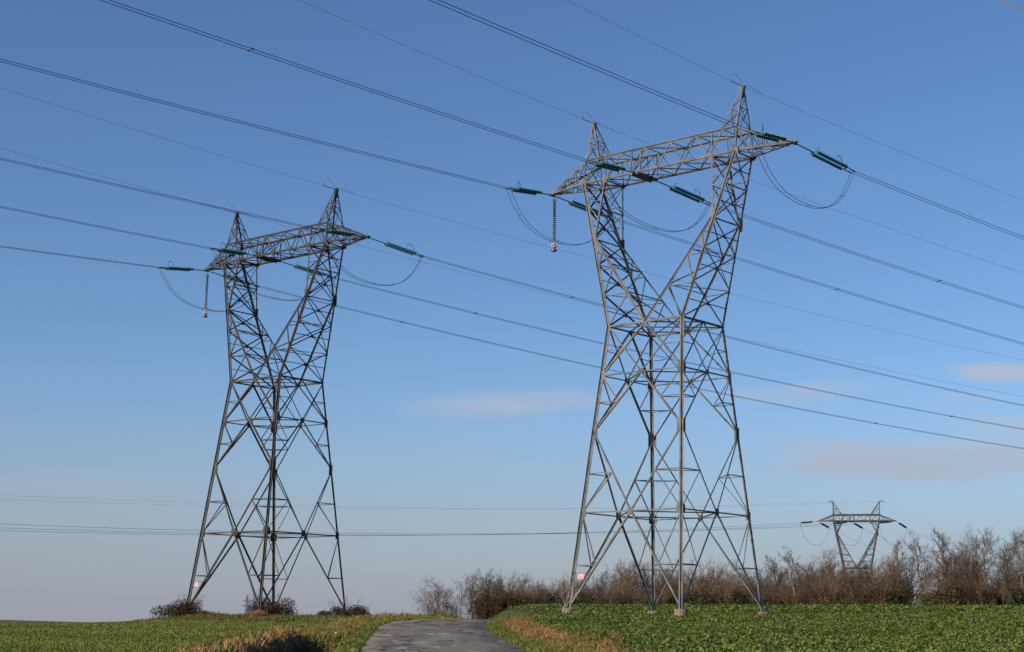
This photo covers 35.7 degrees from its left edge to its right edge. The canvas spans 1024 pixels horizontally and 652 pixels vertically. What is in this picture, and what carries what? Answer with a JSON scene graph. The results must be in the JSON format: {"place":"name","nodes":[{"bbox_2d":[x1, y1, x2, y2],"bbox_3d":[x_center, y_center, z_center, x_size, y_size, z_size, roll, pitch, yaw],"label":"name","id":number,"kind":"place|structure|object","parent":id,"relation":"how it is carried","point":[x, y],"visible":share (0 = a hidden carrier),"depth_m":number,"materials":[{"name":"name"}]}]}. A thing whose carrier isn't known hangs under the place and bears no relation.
{"place":"outdoors","nodes":[
{"label":"outdoors","id":0,"kind":"place"},
{"bbox_2d":[174,614,669,651],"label":"dry grass","id":1,"kind":"structure","parent":0,"point":[520,625],"depth_m":47.47,"materials":[{"name":"plant"}]},
{"bbox_2d":[362,619,524,651],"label":"road","id":2,"kind":"structure","parent":0,"point":[444,635],"depth_m":47.15,"materials":[{"name":"grey asphalt"}]},
{"bbox_2d":[0,607,1015,651],"bbox_3d":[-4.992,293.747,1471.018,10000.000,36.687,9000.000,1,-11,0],"label":"ground","id":3,"kind":"structure","parent":0,"point":[292,645],"depth_m":54.83,"materials":[{"name":"soil"}]},
{"bbox_2d":[0,617,348,651],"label":"cereal seedlings","id":4,"kind":"object","parent":3,"relation":"on","point":[159,639],"visible":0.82,"depth_m":67.07,"materials":[{"name":"green plant"}]},
{"bbox_2d":[149,591,211,617],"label":"bramble bush","id":5,"kind":"object","parent":3,"relation":"on","point":[186,607],"visible":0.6,"depth_m":143.37,"materials":[{"name":"brown plant"}]},
{"bbox_2d":[246,590,297,615],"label":"bramble bush","id":6,"kind":"object","parent":3,"relation":"on","point":[276,608],"visible":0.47,"depth_m":148.94,"materials":[{"name":"brown plant"}]},
{"bbox_2d":[187,188,370,616],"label":"electricity pylon","id":7,"kind":"object","parent":3,"relation":"on","point":[271,462],"visible":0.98,"depth_m":149.10,"materials":[{"name":"metal"}]},
{"bbox_2d":[206,270,259,286],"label":"insulator string","id":8,"kind":"object","parent":7,"relation":"attached to","point":[252,284],"visible":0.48,"depth_m":161.17,"materials":[{"name":"green glass"}]},
{"bbox_2d":[260,286,1021,448],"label":"conductor bundle","id":9,"kind":"object","parent":8,"relation":"attached to","point":[639,376],"visible":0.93,"depth_m":180.43,"materials":[{"name":"metal"}]},
{"bbox_2d":[209,243,258,256],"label":"insulator string","id":10,"kind":"object","parent":7,"relation":"attached to","point":[235,252],"visible":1,"depth_m":150.45,"materials":[{"name":"green glass"}]},
{"bbox_2d":[0,206,209,248],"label":"conductor bundle","id":11,"kind":"object","parent":10,"relation":"attached to","point":[106,227],"visible":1,"depth_m":140.88,"materials":[{"name":"metal"}]},
{"bbox_2d":[281,261,332,277],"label":"insulator string","id":12,"kind":"object","parent":7,"relation":"attached to","point":[304,269],"visible":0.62,"depth_m":155.90,"materials":[{"name":"green glass"}]},
{"bbox_2d":[334,278,1023,429],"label":"conductor bundle","id":13,"kind":"object","parent":12,"relation":"attached to","point":[671,358],"visible":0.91,"depth_m":173.60,"materials":[{"name":"metal"}]},
{"bbox_2d":[318,223,367,237],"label":"insulator string","id":14,"kind":"object","parent":7,"relation":"attached to","point":[340,232],"visible":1,"depth_m":142.54,"materials":[{"name":"green glass"}]},
{"bbox_2d":[0,158,317,229],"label":"conductor bundle","id":15,"kind":"object","parent":14,"relation":"attached to","point":[155,194],"visible":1,"depth_m":128.43,"materials":[{"name":"metal"}]},
{"bbox_2d":[367,237,424,257],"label":"insulator string","id":16,"kind":"object","parent":7,"relation":"attached to","point":[404,250],"visible":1,"depth_m":146.33,"materials":[{"name":"green glass"}]},
{"bbox_2d":[423,256,1021,405],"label":"conductor bundle","id":17,"kind":"object","parent":16,"relation":"attached to","point":[718,334],"visible":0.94,"depth_m":162.24,"materials":[{"name":"metal"}]},
{"bbox_2d":[239,213,1022,396],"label":"earth wire","id":18,"kind":"object","parent":7,"relation":"attached to","point":[626,312],"visible":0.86,"depth_m":174.90,"materials":[{"name":"metal"}]},
{"bbox_2d":[341,190,1019,359],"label":"earth wire","id":19,"kind":"object","parent":7,"relation":"attached to","point":[666,277],"visible":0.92,"depth_m":164.84,"materials":[{"name":"metal"}]},
{"bbox_2d":[129,610,468,622],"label":"rough grass","id":20,"kind":"structure","parent":3,"relation":"on","point":[286,618],"depth_m":133.96,"materials":[{"name":"green plant"}]},
{"bbox_2d":[317,594,369,615],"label":"bramble bush","id":21,"kind":"object","parent":3,"relation":"on","point":[338,610],"visible":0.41,"depth_m":145.42,"materials":[{"name":"brown plant"}]},
{"bbox_2d":[173,615,644,651],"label":"verge grass","id":22,"kind":"structure","parent":3,"relation":"on","point":[359,635],"depth_m":49.49,"materials":[{"name":"green plant"}]},
{"bbox_2d":[407,575,454,615],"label":"bare tree","id":23,"kind":"object","parent":3,"relation":"on","point":[434,595],"visible":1,"depth_m":231.28,"materials":[{"name":"brown plant"}]},
{"bbox_2d":[427,568,487,618],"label":"bare tree","id":24,"kind":"object","parent":3,"relation":"on","point":[452,606],"visible":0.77,"depth_m":233.10,"materials":[{"name":"brown plant"}]},
{"bbox_2d":[455,567,504,619],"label":"bare tree","id":25,"kind":"object","parent":3,"relation":"on","point":[489,582],"visible":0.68,"depth_m":233.03,"materials":[{"name":"brown plant"}]},
{"bbox_2d":[465,585,505,619],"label":"shrub","id":26,"kind":"object","parent":3,"relation":"on","point":[478,606],"visible":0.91,"depth_m":230.97,"materials":[{"name":"brown plant"}]},
{"bbox_2d":[476,581,511,615],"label":"shrub","id":27,"kind":"object","parent":3,"relation":"on","point":[498,607],"visible":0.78,"depth_m":231.02,"materials":[{"name":"brown plant"}]},
{"bbox_2d":[469,570,536,600],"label":"shrub","id":28,"kind":"object","parent":3,"relation":"on","point":[509,581],"visible":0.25,"depth_m":242.93,"materials":[{"name":"brown plant"}]},
{"bbox_2d":[495,579,531,610],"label":"shrub","id":29,"kind":"object","parent":3,"relation":"on","point":[511,597],"visible":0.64,"depth_m":231.27,"materials":[{"name":"brown plant"}]},
{"bbox_2d":[501,582,539,604],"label":"shrub","id":30,"kind":"object","parent":3,"relation":"on","point":[520,600],"visible":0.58,"depth_m":231.31,"materials":[{"name":"brown plant"}]},
{"bbox_2d":[510,583,553,603],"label":"shrub","id":31,"kind":"object","parent":3,"relation":"on","point":[532,599],"visible":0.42,"depth_m":232.10,"materials":[{"name":"brown plant"}]},
{"bbox_2d":[541,576,584,604],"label":"shrub","id":32,"kind":"object","parent":3,"relation":"on","point":[564,590],"visible":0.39,"depth_m":236.23,"materials":[{"name":"brown plant"}]},
{"bbox_2d":[550,569,588,612],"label":"sapling","id":33,"kind":"object","parent":3,"relation":"on","point":[569,591],"visible":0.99,"depth_m":111.11,"materials":[{"name":"brown plant"}]},
{"bbox_2d":[575,572,625,599],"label":"shrub","id":34,"kind":"object","parent":3,"relation":"on","point":[597,586],"visible":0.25,"depth_m":242.36,"materials":[{"name":"brown plant"}]},
{"bbox_2d":[583,578,634,604],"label":"shrub","id":35,"kind":"object","parent":3,"relation":"on","point":[608,599],"visible":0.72,"depth_m":232.10,"materials":[{"name":"brown plant"}]},
{"bbox_2d":[599,563,633,596],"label":"bare tree","id":36,"kind":"object","parent":3,"relation":"on","point":[621,589],"visible":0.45,"depth_m":241.60,"materials":[{"name":"brown plant"}]},
{"bbox_2d":[607,559,648,596],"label":"bare tree","id":37,"kind":"object","parent":3,"relation":"on","point":[629,578],"visible":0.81,"depth_m":238.01,"materials":[{"name":"brown plant"}]},
{"bbox_2d":[612,552,662,593],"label":"bare tree","id":38,"kind":"object","parent":3,"relation":"on","point":[642,574],"visible":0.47,"depth_m":242.16,"materials":[{"name":"brown plant"}]},
{"bbox_2d":[549,85,797,615],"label":"electricity pylon","id":39,"kind":"object","parent":3,"relation":"on","point":[681,367],"visible":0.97,"depth_m":120.50,"materials":[{"name":"metal"}]},
{"bbox_2d":[505,181,551,195],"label":"insulator string","id":40,"kind":"object","parent":39,"relation":"attached to","point":[533,191],"visible":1,"depth_m":128.73,"materials":[{"name":"green glass"}]},
{"bbox_2d":[0,59,508,187],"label":"conductor bundle","id":41,"kind":"object","parent":40,"relation":"attached to","point":[242,121],"visible":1,"depth_m":107.25,"materials":[{"name":"metal"}]},
{"bbox_2d":[550,195,558,251],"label":"suspension insulator","id":42,"kind":"object","parent":39,"relation":"hanging from","point":[554,228],"visible":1,"depth_m":130.67,"materials":[{"name":"grey glass"}]},
{"bbox_2d":[552,195,608,217],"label":"insulator string","id":43,"kind":"object","parent":39,"relation":"attached to","point":[578,205],"visible":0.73,"depth_m":132.68,"materials":[{"name":"green glass"}]},
{"bbox_2d":[613,217,1023,344],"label":"conductor bundle","id":44,"kind":"object","parent":43,"relation":"attached to","point":[820,283],"visible":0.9,"depth_m":144.69,"materials":[{"name":"metal"}]},
{"bbox_2d":[588,155,634,173],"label":"insulator string","id":45,"kind":"object","parent":39,"relation":"attached to","point":[609,166],"visible":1,"depth_m":121.76,"materials":[{"name":"green glass"}]},
{"bbox_2d":[100,0,592,161],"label":"conductor bundle","id":46,"kind":"object","parent":45,"relation":"attached to","point":[333,76],"visible":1,"depth_m":100.23,"materials":[{"name":"metal"}]},
{"bbox_2d":[589,163,709,231],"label":"jumper loop","id":47,"kind":"object","parent":45,"relation":"hanging from","point":[637,219],"visible":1,"depth_m":122.61,"materials":[{"name":"metal"}]},
{"bbox_2d":[653,181,711,204],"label":"insulator string","id":48,"kind":"object","parent":39,"relation":"attached to","point":[687,194],"visible":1,"depth_m":127.45,"materials":[{"name":"green glass"}]},
{"bbox_2d":[710,204,1023,308],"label":"conductor bundle","id":49,"kind":"object","parent":48,"relation":"attached to","point":[873,258],"visible":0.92,"depth_m":136.81,"materials":[{"name":"metal"}]},
{"bbox_2d":[750,124,794,143],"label":"insulator string","id":50,"kind":"object","parent":39,"relation":"attached to","point":[769,136],"visible":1,"depth_m":113.56,"materials":[{"name":"green glass"}]},
{"bbox_2d":[429,0,754,132],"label":"conductor bundle","id":51,"kind":"object","parent":50,"relation":"attached to","point":[586,62],"visible":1,"depth_m":97.84,"materials":[{"name":"metal"}]},
{"bbox_2d":[751,133,853,208],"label":"jumper loop","id":52,"kind":"object","parent":50,"relation":"hanging from","point":[792,196],"visible":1,"depth_m":113.95,"materials":[{"name":"metal"}]},
{"bbox_2d":[794,143,855,173],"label":"insulator string","id":53,"kind":"object","parent":39,"relation":"attached to","point":[834,160],"visible":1,"depth_m":117.64,"materials":[{"name":"green glass"}]},
{"bbox_2d":[853,172,1023,238],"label":"conductor bundle","id":54,"kind":"object","parent":53,"relation":"attached to","point":[937,206],"visible":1,"depth_m":122.58,"materials":[{"name":"metal"}]},
{"bbox_2d":[661,574,701,604],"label":"shrub","id":55,"kind":"object","parent":3,"relation":"on","point":[671,596],"visible":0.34,"depth_m":229.05,"materials":[{"name":"brown plant"}]},
{"bbox_2d":[655,554,742,595],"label":"shrub","id":56,"kind":"object","parent":3,"relation":"on","point":[700,575],"visible":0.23,"depth_m":237.20,"materials":[{"name":"brown plant"}]},
{"bbox_2d":[684,580,730,605],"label":"shrub","id":57,"kind":"object","parent":3,"relation":"on","point":[705,601],"visible":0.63,"depth_m":226.77,"materials":[{"name":"brown plant"}]},
{"bbox_2d":[702,564,738,602],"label":"bare tree","id":58,"kind":"object","parent":3,"relation":"on","point":[719,578],"visible":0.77,"depth_m":232.72,"materials":[{"name":"brown plant"}]},
{"bbox_2d":[709,576,741,604],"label":"shrub","id":59,"kind":"object","parent":3,"relation":"on","point":[725,597],"visible":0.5,"depth_m":226.43,"materials":[{"name":"brown plant"}]},
{"bbox_2d":[709,557,752,590],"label":"bare tree","id":60,"kind":"object","parent":3,"relation":"on","point":[730,576],"visible":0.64,"depth_m":230.98,"materials":[{"name":"brown plant"}]},
{"bbox_2d":[728,583,775,604],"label":"shrub","id":61,"kind":"object","parent":3,"relation":"on","point":[737,601],"visible":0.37,"depth_m":224.13,"materials":[{"name":"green plant"}]},
{"bbox_2d":[726,577,784,604],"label":"shrub","id":62,"kind":"object","parent":3,"relation":"on","point":[754,589],"visible":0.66,"depth_m":224.11,"materials":[{"name":"brown plant"}]},
{"bbox_2d":[501,602,1023,651],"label":"leafy crop","id":63,"kind":"object","parent":3,"relation":"on","point":[952,627],"visible":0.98,"depth_m":61.65,"materials":[{"name":"green plant"}]},
{"bbox_2d":[743,564,782,602],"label":"bare tree","id":64,"kind":"object","parent":3,"relation":"on","point":[766,579],"visible":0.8,"depth_m":225.13,"materials":[{"name":"brown plant"}]},
{"bbox_2d":[762,554,797,592],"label":"bare tree","id":65,"kind":"object","parent":3,"relation":"on","point":[779,574],"visible":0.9,"depth_m":225.82,"materials":[{"name":"brown plant"}]},
{"bbox_2d":[756,574,806,604],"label":"shrub","id":66,"kind":"object","parent":3,"relation":"on","point":[776,597],"visible":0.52,"depth_m":222.35,"materials":[{"name":"brown plant"}]},
{"bbox_2d":[775,546,810,598],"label":"bare tree","id":67,"kind":"object","parent":3,"relation":"on","point":[795,578],"visible":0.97,"depth_m":221.68,"materials":[{"name":"brown plant"}]},
{"bbox_2d":[776,573,817,603],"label":"shrub","id":68,"kind":"object","parent":3,"relation":"on","point":[789,596],"visible":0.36,"depth_m":221.28,"materials":[{"name":"brown plant"}]},
{"bbox_2d":[793,578,821,604],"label":"shrub","id":69,"kind":"object","parent":3,"relation":"on","point":[801,596],"visible":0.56,"depth_m":218.40,"materials":[{"name":"brown plant"}]},
{"bbox_2d":[789,555,846,591],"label":"shrub","id":70,"kind":"object","parent":3,"relation":"on","point":[811,572],"visible":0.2,"depth_m":224.80,"materials":[{"name":"brown plant"}]},
{"bbox_2d":[793,543,847,600],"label":"bare tree","id":71,"kind":"object","parent":3,"relation":"on","point":[830,562],"visible":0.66,"depth_m":223.27,"materials":[{"name":"brown plant"}]},
{"bbox_2d":[799,567,848,604],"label":"shrub","id":72,"kind":"object","parent":3,"relation":"on","point":[823,593],"visible":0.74,"depth_m":216.28,"materials":[{"name":"brown plant"}]},
{"bbox_2d":[797,561,863,604],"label":"shrub","id":73,"kind":"object","parent":3,"relation":"on","point":[826,579],"visible":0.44,"depth_m":218.54,"materials":[{"name":"brown plant"}]},
{"bbox_2d":[817,579,863,604],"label":"shrub","id":74,"kind":"object","parent":3,"relation":"on","point":[842,600],"visible":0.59,"depth_m":214.37,"materials":[{"name":"brown plant"}]},
{"bbox_2d":[829,560,871,598],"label":"bare tree","id":75,"kind":"object","parent":3,"relation":"on","point":[849,575],"visible":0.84,"depth_m":217.37,"materials":[{"name":"brown plant"}]},
{"bbox_2d":[818,501,895,585],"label":"electricity pylon","id":76,"kind":"object","parent":3,"relation":"on","point":[872,541],"visible":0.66,"depth_m":327.06,"materials":[{"name":"metal"}]},
{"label":"insulator string","id":77,"kind":"object","parent":76,"relation":"attached to","visible":0},
{"bbox_2d":[13,523,869,533],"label":"conductor","id":78,"kind":"object","parent":77,"relation":"attached to","point":[389,533],"visible":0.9,"depth_m":274.80,"materials":[{"name":"metal"}]},
{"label":"insulator string","id":79,"kind":"object","parent":76,"relation":"attached to","visible":0},
{"bbox_2d":[16,523,833,534],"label":"conductor","id":80,"kind":"object","parent":79,"relation":"attached to","point":[298,534],"visible":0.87,"depth_m":273.24,"materials":[{"name":"metal"}]},
{"bbox_2d":[847,583,873,604],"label":"shrub","id":81,"kind":"object","parent":3,"relation":"on","point":[857,601],"visible":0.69,"depth_m":212.01,"materials":[{"name":"brown plant"}]},
{"bbox_2d":[847,577,897,604],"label":"shrub","id":82,"kind":"object","parent":3,"relation":"on","point":[872,595],"visible":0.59,"depth_m":211.30,"materials":[{"name":"brown plant"}]},
{"bbox_2d":[859,572,906,604],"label":"shrub","id":83,"kind":"object","parent":3,"relation":"on","point":[879,594],"visible":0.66,"depth_m":210.25,"materials":[{"name":"brown plant"}]},
{"bbox_2d":[868,555,906,588],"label":"bare tree","id":84,"kind":"object","parent":3,"relation":"on","point":[879,568],"visible":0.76,"depth_m":215.91,"materials":[{"name":"brown plant"}]},
{"bbox_2d":[846,555,937,604],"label":"shrub","id":85,"kind":"object","parent":3,"relation":"on","point":[906,571],"visible":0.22,"depth_m":220.49,"materials":[{"name":"brown plant"}]},
{"bbox_2d":[869,568,918,604],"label":"shrub","id":86,"kind":"object","parent":3,"relation":"on","point":[904,598],"visible":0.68,"depth_m":210.33,"materials":[{"name":"brown plant"}]},
{"bbox_2d":[881,539,913,592],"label":"bare tree","id":87,"kind":"object","parent":3,"relation":"on","point":[896,552],"visible":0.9,"depth_m":216.71,"materials":[{"name":"brown plant"}]},
{"bbox_2d":[903,530,938,594],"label":"bare tree","id":88,"kind":"object","parent":3,"relation":"on","point":[917,568],"visible":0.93,"depth_m":216.27,"materials":[{"name":"grey plant"}]},
{"bbox_2d":[915,573,971,604],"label":"shrub","id":89,"kind":"object","parent":3,"relation":"on","point":[932,597],"visible":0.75,"depth_m":205.91,"materials":[{"name":"brown plant"}]},
{"bbox_2d":[919,527,972,584],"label":"bare tree","id":90,"kind":"object","parent":3,"relation":"on","point":[943,553],"visible":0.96,"depth_m":209.16,"materials":[{"name":"brown plant"}]},
{"bbox_2d":[927,538,983,586],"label":"bare tree","id":91,"kind":"object","parent":3,"relation":"on","point":[958,560],"visible":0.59,"depth_m":210.14,"materials":[{"name":"brown plant"}]},
{"bbox_2d":[917,552,993,599],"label":"shrub","id":92,"kind":"object","parent":3,"relation":"on","point":[931,581],"visible":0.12,"depth_m":214.16,"materials":[{"name":"brown plant"}]},
{"bbox_2d":[931,568,990,604],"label":"shrub","id":93,"kind":"object","parent":3,"relation":"on","point":[951,599],"visible":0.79,"depth_m":203.58,"materials":[{"name":"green plant"}]},
{"bbox_2d":[936,565,991,602],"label":"shrub","id":94,"kind":"object","parent":3,"relation":"on","point":[968,576],"visible":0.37,"depth_m":206.86,"materials":[{"name":"brown plant"}]},
{"bbox_2d":[951,544,988,602],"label":"bare tree","id":95,"kind":"object","parent":3,"relation":"on","point":[966,573],"visible":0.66,"depth_m":208.60,"materials":[{"name":"brown plant"}]},
{"bbox_2d":[938,576,1007,604],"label":"shrub","id":96,"kind":"object","parent":3,"relation":"on","point":[980,592],"visible":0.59,"depth_m":203.90,"materials":[{"name":"brown plant"}]},
{"bbox_2d":[945,573,1002,604],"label":"shrub","id":97,"kind":"object","parent":3,"relation":"on","point":[969,595],"visible":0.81,"depth_m":203.79,"materials":[{"name":"brown plant"}]},
{"bbox_2d":[932,525,1018,596],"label":"bare tree","id":98,"kind":"object","parent":3,"relation":"on","point":[978,546],"visible":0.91,"depth_m":207.50,"materials":[{"name":"brown plant"}]},
{"bbox_2d":[967,574,1003,604],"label":"shrub","id":99,"kind":"object","parent":3,"relation":"on","point":[987,601],"visible":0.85,"depth_m":203.41,"materials":[{"name":"brown plant"}]},
{"bbox_2d":[979,543,1020,604],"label":"bare tree","id":100,"kind":"object","parent":3,"relation":"on","point":[1009,562],"visible":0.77,"depth_m":207.68,"materials":[{"name":"brown plant"}]},
{"bbox_2d":[983,527,1023,577],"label":"bare tree","id":101,"kind":"object","parent":3,"relation":"on","point":[1020,558],"visible":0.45,"depth_m":214.69,"materials":[{"name":"brown plant"}]},
{"bbox_2d":[984,572,1023,604],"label":"shrub","id":102,"kind":"object","parent":3,"relation":"on","point":[1016,597],"visible":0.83,"depth_m":201.31,"materials":[{"name":"green plant"}]},
{"bbox_2d":[988,527,1023,587],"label":"bare tree","id":103,"kind":"object","parent":3,"relation":"on","point":[1018,557],"visible":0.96,"depth_m":204.80,"materials":[{"name":"brown plant"}]},
{"bbox_2d":[0,0,1023,621],"label":"sky","id":104,"kind":"structure","parent":0,"point":[114,387],"materials":[{"name":"blue"}]},
{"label":"insulator string","id":105,"kind":"object","parent":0,"visible":0},
{"bbox_2d":[0,523,792,535],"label":"conductor","id":106,"kind":"object","parent":105,"relation":"attached to","point":[365,535],"visible":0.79,"depth_m":284.51,"materials":[{"name":"metal"}]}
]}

